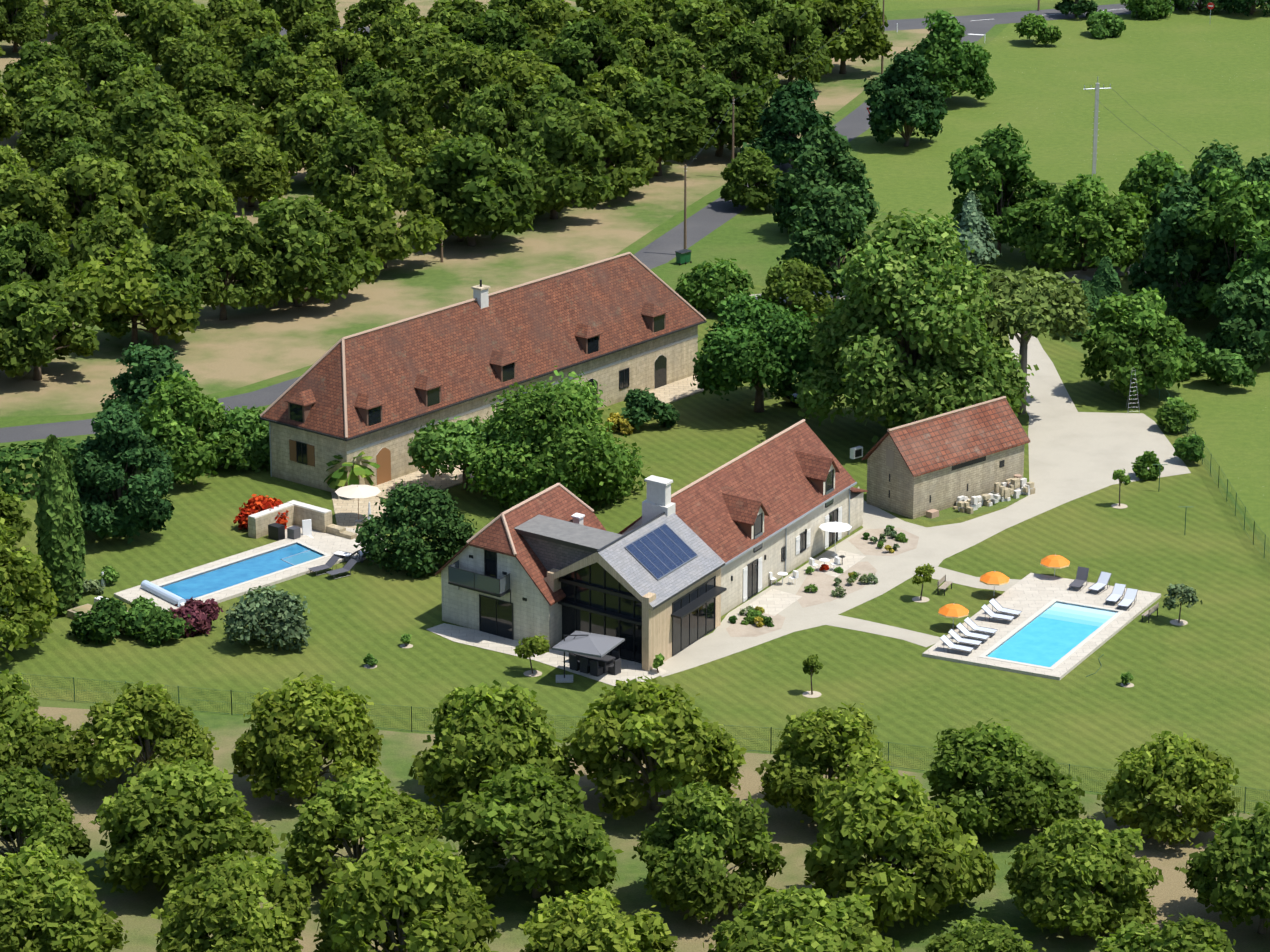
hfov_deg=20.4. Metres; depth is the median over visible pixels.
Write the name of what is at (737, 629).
bed
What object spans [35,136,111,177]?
walnut
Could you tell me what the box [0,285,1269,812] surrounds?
lawn
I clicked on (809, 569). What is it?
shrub
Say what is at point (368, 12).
walnut
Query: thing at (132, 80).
walnut
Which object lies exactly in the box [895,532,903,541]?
shrub
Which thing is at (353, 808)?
walnut
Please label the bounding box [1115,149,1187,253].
tree
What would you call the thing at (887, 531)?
shrub
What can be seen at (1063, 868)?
walnut
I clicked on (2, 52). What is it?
walnut
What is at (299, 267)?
walnut
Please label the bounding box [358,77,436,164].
walnut
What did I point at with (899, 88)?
tree
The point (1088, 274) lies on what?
track
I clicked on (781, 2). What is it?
walnut
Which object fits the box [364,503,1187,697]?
mulch rings
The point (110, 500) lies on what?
broadleaf tree
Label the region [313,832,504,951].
walnut
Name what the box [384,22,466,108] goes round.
walnut
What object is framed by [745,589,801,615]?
wing terrace
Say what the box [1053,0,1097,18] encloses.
shrub
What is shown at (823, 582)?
bed
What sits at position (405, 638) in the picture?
shrub
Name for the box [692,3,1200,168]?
wires
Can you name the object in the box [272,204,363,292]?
walnut
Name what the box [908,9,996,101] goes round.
tree
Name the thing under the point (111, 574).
plant
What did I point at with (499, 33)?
walnut
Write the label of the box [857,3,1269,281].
meadow
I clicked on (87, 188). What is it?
walnut
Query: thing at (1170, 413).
shrub
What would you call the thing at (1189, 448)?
shrub
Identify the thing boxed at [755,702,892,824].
walnut
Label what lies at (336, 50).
walnut
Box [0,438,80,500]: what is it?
hedge
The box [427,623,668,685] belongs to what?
house terrace
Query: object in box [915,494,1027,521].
barn verge
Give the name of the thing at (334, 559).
loungers
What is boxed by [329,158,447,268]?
walnut
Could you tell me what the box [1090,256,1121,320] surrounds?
thuja
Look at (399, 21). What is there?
walnut
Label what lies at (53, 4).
walnut
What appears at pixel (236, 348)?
bare orchard ground
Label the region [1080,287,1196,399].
tree
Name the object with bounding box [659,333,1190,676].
drive
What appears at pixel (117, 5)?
walnut
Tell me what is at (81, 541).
cypress
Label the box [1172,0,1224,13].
shrub
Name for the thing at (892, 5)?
band
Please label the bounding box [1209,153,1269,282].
belt
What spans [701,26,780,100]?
walnut
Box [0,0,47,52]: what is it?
walnut
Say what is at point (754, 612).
shrub
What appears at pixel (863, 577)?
shrub
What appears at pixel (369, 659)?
shrub
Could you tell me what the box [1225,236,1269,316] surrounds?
belt
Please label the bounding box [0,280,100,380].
walnut
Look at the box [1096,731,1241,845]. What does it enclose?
walnut
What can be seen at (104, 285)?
walnut
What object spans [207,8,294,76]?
walnut
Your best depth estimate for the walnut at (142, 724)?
183.97 m
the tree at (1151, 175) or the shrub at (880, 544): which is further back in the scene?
the tree at (1151, 175)
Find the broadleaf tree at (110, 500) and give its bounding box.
[71,400,174,543]
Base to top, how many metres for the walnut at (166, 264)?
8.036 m
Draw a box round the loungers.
[308,550,373,578]
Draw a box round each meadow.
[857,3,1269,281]
[1177,353,1269,546]
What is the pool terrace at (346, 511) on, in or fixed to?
on the lawn at (1202, 675)
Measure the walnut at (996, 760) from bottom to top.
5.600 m
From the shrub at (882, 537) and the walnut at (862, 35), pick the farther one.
the walnut at (862, 35)
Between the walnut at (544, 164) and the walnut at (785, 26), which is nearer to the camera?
the walnut at (544, 164)
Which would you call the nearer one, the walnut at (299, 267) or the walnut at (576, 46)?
the walnut at (299, 267)
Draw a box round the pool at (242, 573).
[114,533,351,610]
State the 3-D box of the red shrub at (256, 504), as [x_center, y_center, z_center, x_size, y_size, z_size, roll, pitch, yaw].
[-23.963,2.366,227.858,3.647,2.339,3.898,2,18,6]
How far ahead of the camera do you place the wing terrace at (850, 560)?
220.91 m
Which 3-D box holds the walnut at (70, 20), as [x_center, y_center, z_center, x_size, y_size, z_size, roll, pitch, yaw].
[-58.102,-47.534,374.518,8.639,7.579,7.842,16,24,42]
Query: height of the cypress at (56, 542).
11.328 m
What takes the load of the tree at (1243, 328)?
on the meadow at (1231, 426)
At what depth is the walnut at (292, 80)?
330.56 m
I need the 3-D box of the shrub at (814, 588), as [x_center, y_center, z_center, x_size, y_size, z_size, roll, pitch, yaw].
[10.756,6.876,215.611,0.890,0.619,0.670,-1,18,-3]
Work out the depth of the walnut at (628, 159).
312.92 m
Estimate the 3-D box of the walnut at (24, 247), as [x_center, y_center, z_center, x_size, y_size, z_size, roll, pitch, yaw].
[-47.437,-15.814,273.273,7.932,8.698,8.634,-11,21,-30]
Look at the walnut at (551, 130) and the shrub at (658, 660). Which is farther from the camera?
the walnut at (551, 130)
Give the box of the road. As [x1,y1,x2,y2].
[279,0,1266,35]
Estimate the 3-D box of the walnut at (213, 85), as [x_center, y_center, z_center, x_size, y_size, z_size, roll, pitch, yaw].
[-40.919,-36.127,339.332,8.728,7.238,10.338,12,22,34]
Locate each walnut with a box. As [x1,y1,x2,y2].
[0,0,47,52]
[0,47,5,79]
[0,82,6,97]
[0,94,22,140]
[0,144,30,172]
[0,163,73,270]
[0,220,71,293]
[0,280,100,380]
[0,669,74,773]
[0,765,91,860]
[0,837,129,951]
[2,40,87,98]
[2,56,96,133]
[14,85,112,169]
[15,0,45,13]
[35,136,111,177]
[43,154,148,245]
[45,0,116,30]
[45,0,130,55]
[45,679,218,787]
[60,239,200,347]
[66,205,154,276]
[68,20,129,79]
[82,40,162,109]
[88,754,279,893]
[90,64,184,128]
[99,90,212,172]
[100,243,203,346]
[111,0,125,12]
[117,0,193,38]
[125,125,224,207]
[129,0,215,66]
[143,177,244,255]
[151,850,313,951]
[157,24,232,93]
[175,62,256,126]
[176,211,279,319]
[195,103,270,167]
[207,0,261,24]
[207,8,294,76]
[212,128,294,206]
[231,672,383,800]
[235,34,298,105]
[243,195,383,306]
[246,53,351,136]
[255,0,339,34]
[267,90,367,175]
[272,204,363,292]
[280,765,442,884]
[287,11,346,60]
[302,29,379,83]
[304,112,399,211]
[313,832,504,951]
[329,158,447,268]
[340,58,398,111]
[341,0,414,39]
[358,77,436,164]
[366,2,432,70]
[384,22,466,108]
[390,128,458,188]
[402,132,540,245]
[408,680,584,806]
[417,39,513,132]
[426,166,500,241]
[427,0,492,34]
[438,763,623,901]
[446,81,528,152]
[448,9,552,75]
[487,0,531,19]
[493,50,562,116]
[498,136,572,218]
[501,107,614,218]
[516,0,590,52]
[517,886,677,951]
[521,73,600,120]
[540,16,637,87]
[558,676,746,819]
[566,101,658,200]
[575,0,653,35]
[582,64,651,106]
[606,75,707,175]
[616,10,676,73]
[631,779,786,927]
[641,0,677,24]
[642,38,718,105]
[660,0,748,68]
[681,73,766,156]
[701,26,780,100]
[703,880,901,951]
[719,0,794,38]
[749,2,833,85]
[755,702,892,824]
[776,0,821,40]
[799,761,999,936]
[804,0,892,73]
[922,718,1086,839]
[924,916,1046,951]
[1004,814,1163,940]
[1095,913,1236,951]
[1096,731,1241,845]
[1174,801,1269,933]
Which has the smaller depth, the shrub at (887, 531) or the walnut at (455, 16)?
the shrub at (887, 531)
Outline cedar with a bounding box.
[952,190,1002,267]
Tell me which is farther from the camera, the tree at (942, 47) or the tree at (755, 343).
the tree at (942, 47)
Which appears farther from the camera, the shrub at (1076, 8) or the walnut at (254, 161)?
the shrub at (1076, 8)
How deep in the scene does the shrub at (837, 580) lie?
216.63 m
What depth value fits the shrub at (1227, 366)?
256.70 m
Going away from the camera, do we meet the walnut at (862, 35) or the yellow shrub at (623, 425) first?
the yellow shrub at (623, 425)
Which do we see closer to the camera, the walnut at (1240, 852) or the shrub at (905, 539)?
the walnut at (1240, 852)
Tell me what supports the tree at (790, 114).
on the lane
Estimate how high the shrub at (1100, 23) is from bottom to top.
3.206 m
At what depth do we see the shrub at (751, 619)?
210.14 m
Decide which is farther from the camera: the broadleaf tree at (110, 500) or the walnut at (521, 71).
the walnut at (521, 71)
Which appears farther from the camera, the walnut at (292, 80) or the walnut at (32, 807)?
the walnut at (292, 80)
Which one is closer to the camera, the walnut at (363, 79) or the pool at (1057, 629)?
the pool at (1057, 629)
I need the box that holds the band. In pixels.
[874,0,1089,10]
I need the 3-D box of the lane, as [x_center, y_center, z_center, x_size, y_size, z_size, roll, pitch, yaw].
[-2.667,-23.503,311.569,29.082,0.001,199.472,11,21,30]
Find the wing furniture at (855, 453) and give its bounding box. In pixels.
[731,446,862,584]
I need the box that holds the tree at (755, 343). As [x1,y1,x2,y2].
[690,288,820,412]
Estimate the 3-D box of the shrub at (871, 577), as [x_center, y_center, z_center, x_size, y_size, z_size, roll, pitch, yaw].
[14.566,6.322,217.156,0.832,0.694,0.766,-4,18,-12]
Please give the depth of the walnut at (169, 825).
171.35 m
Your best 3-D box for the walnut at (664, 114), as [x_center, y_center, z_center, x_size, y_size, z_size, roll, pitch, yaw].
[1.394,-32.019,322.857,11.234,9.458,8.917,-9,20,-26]
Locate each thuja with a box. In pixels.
[1070,280,1100,337]
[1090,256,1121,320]
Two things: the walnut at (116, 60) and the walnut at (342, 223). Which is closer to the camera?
the walnut at (342, 223)
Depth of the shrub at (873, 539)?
224.24 m
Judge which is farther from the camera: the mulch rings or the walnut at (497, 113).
the walnut at (497, 113)
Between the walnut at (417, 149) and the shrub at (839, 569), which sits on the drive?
the shrub at (839, 569)
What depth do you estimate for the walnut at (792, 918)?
158.90 m
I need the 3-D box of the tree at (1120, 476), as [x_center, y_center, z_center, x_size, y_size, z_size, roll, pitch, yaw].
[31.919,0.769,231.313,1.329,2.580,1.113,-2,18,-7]
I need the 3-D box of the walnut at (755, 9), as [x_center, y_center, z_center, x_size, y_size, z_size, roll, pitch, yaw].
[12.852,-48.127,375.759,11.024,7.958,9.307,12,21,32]
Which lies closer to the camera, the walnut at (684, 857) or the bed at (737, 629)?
the walnut at (684, 857)
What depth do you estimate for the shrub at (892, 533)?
225.22 m
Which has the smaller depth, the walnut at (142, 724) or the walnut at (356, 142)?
the walnut at (142, 724)
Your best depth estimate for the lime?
240.57 m
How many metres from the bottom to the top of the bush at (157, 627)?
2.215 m
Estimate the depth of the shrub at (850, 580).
216.64 m
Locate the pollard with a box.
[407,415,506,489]
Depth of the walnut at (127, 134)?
315.74 m
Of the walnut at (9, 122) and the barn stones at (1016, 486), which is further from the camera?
the walnut at (9, 122)
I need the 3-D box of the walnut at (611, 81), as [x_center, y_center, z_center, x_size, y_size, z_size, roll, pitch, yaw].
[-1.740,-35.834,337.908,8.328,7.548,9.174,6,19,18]
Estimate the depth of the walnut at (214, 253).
273.56 m
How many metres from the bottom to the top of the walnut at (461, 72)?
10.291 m
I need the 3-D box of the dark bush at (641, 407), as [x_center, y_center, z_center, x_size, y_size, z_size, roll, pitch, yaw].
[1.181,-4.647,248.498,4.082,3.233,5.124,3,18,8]
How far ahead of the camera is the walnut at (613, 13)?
371.33 m
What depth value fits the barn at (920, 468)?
231.14 m
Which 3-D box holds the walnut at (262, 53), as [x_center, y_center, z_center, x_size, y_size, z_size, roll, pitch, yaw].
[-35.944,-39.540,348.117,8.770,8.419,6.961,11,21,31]
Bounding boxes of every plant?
[82,579,104,594]
[99,566,119,583]
[862,532,869,539]
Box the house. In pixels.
[435,419,867,670]
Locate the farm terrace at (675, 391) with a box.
[374,375,708,498]
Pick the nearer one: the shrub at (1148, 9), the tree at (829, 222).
the tree at (829, 222)
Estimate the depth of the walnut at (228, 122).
324.27 m
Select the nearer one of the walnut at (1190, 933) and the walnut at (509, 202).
the walnut at (1190, 933)
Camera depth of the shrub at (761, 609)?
211.87 m
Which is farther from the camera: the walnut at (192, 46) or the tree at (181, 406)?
the walnut at (192, 46)
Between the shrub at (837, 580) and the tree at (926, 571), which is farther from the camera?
the shrub at (837, 580)
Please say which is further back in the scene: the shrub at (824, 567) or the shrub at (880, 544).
the shrub at (880, 544)
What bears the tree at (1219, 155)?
on the ground at (756, 243)
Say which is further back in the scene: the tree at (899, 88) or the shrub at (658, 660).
the tree at (899, 88)
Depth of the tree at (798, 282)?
273.56 m
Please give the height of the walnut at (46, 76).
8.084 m
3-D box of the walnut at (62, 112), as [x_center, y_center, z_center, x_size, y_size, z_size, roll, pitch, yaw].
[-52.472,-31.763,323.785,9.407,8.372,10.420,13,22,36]
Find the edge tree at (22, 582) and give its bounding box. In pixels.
[0,517,63,660]
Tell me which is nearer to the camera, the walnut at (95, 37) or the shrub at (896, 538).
the shrub at (896, 538)
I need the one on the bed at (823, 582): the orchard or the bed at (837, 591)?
the bed at (837, 591)
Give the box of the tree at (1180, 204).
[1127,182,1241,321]
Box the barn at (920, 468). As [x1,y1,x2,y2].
[862,396,1029,518]
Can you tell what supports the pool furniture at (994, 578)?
on the lawn at (1202, 675)
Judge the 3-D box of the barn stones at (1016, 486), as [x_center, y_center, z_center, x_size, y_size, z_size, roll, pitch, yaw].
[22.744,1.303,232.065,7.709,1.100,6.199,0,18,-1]
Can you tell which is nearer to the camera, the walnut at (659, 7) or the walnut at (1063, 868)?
the walnut at (1063, 868)
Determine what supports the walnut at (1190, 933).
on the orchard
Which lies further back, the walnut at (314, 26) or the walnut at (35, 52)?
the walnut at (314, 26)
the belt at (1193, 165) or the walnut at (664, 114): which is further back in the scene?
the walnut at (664, 114)
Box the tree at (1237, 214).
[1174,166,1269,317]
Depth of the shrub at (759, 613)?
210.78 m
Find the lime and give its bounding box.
[792,207,1038,442]
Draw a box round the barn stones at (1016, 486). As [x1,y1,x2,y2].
[926,474,1034,518]
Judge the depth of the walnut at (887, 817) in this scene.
167.82 m
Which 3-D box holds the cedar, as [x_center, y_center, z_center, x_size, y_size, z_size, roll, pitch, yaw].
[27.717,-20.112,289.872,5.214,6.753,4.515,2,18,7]
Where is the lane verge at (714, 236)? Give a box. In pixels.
[0,24,1008,448]
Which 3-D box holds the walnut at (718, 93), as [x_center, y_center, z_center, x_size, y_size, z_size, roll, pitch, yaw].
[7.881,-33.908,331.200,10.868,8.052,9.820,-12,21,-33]
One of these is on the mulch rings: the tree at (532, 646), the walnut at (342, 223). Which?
the tree at (532, 646)
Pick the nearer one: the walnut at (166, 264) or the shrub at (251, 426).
the shrub at (251, 426)
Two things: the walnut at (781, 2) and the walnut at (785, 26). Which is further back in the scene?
the walnut at (781, 2)
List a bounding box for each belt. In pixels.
[1146,159,1199,255]
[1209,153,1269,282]
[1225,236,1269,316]
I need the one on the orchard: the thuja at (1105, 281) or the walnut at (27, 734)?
the walnut at (27, 734)
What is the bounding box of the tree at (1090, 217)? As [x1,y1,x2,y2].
[1016,173,1152,278]
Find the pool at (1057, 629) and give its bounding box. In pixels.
[922,573,1160,679]
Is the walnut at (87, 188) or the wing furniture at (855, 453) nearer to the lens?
the wing furniture at (855, 453)
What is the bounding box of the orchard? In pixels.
[0,707,1269,951]
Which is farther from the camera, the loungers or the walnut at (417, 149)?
the walnut at (417, 149)
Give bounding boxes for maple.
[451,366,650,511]
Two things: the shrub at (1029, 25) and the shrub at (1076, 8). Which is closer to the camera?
the shrub at (1029, 25)
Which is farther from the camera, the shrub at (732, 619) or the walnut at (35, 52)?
the walnut at (35, 52)
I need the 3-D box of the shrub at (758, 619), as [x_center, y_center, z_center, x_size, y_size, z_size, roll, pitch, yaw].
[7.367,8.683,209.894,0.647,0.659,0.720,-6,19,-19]
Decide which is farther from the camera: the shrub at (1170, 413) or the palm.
the shrub at (1170, 413)
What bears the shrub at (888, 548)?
on the bed at (862, 545)
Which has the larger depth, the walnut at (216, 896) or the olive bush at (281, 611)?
the olive bush at (281, 611)
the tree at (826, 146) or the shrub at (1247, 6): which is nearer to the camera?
the tree at (826, 146)
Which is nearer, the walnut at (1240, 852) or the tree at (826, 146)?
the walnut at (1240, 852)
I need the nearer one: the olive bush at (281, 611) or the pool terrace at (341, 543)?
the olive bush at (281, 611)
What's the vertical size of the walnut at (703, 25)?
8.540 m
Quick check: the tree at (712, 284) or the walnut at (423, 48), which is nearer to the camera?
the tree at (712, 284)
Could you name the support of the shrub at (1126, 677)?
on the mulch rings
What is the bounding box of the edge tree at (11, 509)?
[0,476,31,548]
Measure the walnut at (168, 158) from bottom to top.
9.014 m
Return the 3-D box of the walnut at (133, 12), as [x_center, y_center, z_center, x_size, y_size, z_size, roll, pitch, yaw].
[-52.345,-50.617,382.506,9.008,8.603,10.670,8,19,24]
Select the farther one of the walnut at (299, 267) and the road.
the road
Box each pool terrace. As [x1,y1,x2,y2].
[285,525,376,561]
[331,492,385,528]
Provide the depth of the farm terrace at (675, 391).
237.95 m
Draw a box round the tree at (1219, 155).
[1144,138,1246,283]
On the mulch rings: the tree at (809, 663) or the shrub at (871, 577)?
the tree at (809, 663)
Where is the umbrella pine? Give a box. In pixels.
[975,265,1093,414]
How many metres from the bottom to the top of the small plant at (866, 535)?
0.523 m
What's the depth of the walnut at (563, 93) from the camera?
327.36 m
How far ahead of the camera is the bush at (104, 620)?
207.25 m
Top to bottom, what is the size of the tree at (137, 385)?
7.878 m
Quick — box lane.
[0,24,995,442]
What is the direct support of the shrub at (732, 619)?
on the bed at (737, 629)
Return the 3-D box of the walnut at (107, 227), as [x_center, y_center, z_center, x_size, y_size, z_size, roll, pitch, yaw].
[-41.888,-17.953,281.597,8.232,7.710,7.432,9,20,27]
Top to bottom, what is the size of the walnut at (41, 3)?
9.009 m
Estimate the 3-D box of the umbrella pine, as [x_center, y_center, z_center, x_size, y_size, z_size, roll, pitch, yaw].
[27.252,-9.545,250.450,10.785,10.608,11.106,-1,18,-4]
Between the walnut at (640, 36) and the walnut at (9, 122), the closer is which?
the walnut at (9, 122)
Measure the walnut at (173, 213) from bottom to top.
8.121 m
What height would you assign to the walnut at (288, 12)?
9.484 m
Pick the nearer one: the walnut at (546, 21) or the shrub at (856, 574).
the shrub at (856, 574)
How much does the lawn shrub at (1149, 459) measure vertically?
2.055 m
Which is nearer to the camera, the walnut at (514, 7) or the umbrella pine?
the umbrella pine
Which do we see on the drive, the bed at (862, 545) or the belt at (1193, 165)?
the bed at (862, 545)
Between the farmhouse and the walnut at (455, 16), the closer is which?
the farmhouse
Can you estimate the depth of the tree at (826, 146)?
299.54 m
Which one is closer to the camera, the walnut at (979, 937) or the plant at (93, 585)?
the walnut at (979, 937)
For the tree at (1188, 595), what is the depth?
209.62 m
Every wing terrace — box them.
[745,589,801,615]
[813,550,865,576]
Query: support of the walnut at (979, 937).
on the orchard
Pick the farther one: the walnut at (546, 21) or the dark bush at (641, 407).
the walnut at (546, 21)
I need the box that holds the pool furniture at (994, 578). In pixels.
[937,554,1158,676]
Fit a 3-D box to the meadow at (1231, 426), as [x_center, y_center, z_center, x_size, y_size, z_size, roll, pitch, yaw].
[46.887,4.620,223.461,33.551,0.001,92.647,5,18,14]
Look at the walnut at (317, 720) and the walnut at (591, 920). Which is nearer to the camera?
the walnut at (591, 920)
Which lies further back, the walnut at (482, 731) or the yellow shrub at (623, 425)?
the yellow shrub at (623, 425)
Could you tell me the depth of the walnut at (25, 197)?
285.16 m
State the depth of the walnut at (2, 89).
345.99 m
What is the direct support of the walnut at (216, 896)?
on the orchard
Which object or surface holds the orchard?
on the ground at (756, 243)
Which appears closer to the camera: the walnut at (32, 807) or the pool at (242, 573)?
the walnut at (32, 807)
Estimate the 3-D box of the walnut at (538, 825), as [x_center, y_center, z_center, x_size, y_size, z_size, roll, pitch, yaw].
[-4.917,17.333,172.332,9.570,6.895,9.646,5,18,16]
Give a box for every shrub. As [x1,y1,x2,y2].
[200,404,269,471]
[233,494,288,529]
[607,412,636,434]
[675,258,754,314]
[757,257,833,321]
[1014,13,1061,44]
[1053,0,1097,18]
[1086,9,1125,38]
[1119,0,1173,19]
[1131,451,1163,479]
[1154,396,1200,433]
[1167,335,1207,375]
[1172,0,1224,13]
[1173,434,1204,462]
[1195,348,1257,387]
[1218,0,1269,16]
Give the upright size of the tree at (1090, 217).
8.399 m
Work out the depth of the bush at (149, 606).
209.59 m
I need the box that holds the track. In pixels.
[698,263,1145,301]
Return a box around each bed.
[726,613,785,636]
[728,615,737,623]
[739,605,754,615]
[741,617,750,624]
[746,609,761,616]
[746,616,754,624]
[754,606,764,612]
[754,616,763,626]
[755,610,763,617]
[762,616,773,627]
[796,561,876,607]
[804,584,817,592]
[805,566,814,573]
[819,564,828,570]
[830,586,846,597]
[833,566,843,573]
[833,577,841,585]
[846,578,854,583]
[848,528,918,555]
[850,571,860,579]
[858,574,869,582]
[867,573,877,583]
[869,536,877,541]
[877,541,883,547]
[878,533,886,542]
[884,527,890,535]
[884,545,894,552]
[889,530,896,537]
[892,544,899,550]
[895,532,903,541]
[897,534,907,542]
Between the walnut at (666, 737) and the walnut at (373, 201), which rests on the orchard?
the walnut at (666, 737)
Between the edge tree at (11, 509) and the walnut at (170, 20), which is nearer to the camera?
the edge tree at (11, 509)
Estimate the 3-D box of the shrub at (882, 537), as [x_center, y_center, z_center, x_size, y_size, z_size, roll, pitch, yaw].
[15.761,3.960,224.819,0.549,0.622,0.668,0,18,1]
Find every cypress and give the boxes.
[34,434,79,614]
[63,454,87,605]
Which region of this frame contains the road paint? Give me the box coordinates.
[958,9,1115,34]
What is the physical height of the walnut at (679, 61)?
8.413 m
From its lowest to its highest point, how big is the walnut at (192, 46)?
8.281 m
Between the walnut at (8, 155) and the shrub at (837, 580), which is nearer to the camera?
the shrub at (837, 580)
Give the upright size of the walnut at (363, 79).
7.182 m
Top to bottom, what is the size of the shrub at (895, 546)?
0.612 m
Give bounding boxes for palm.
[324,451,379,489]
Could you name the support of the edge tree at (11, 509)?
on the lawn at (1202, 675)
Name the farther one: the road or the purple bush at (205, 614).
the road
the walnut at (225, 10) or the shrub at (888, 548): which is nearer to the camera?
the shrub at (888, 548)
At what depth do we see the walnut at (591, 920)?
158.75 m
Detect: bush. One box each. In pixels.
[67,596,147,644]
[126,595,165,628]
[131,608,196,646]
[169,596,222,636]
[220,585,311,653]
[620,387,679,429]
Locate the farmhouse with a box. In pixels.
[260,252,706,492]
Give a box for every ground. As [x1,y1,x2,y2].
[0,0,931,416]
[0,0,1269,813]
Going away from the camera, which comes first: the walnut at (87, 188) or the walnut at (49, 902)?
the walnut at (49, 902)
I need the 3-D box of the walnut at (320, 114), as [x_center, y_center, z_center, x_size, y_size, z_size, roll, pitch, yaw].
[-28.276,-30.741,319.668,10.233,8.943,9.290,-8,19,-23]
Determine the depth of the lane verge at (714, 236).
301.21 m
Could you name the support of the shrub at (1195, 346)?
on the meadow at (1231, 426)
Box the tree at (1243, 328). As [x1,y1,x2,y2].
[1206,273,1269,371]
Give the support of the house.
on the lawn at (1202, 675)
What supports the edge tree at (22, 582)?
on the lawn at (1202, 675)
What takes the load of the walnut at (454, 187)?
on the bare orchard ground at (236, 348)
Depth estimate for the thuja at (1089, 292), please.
270.46 m

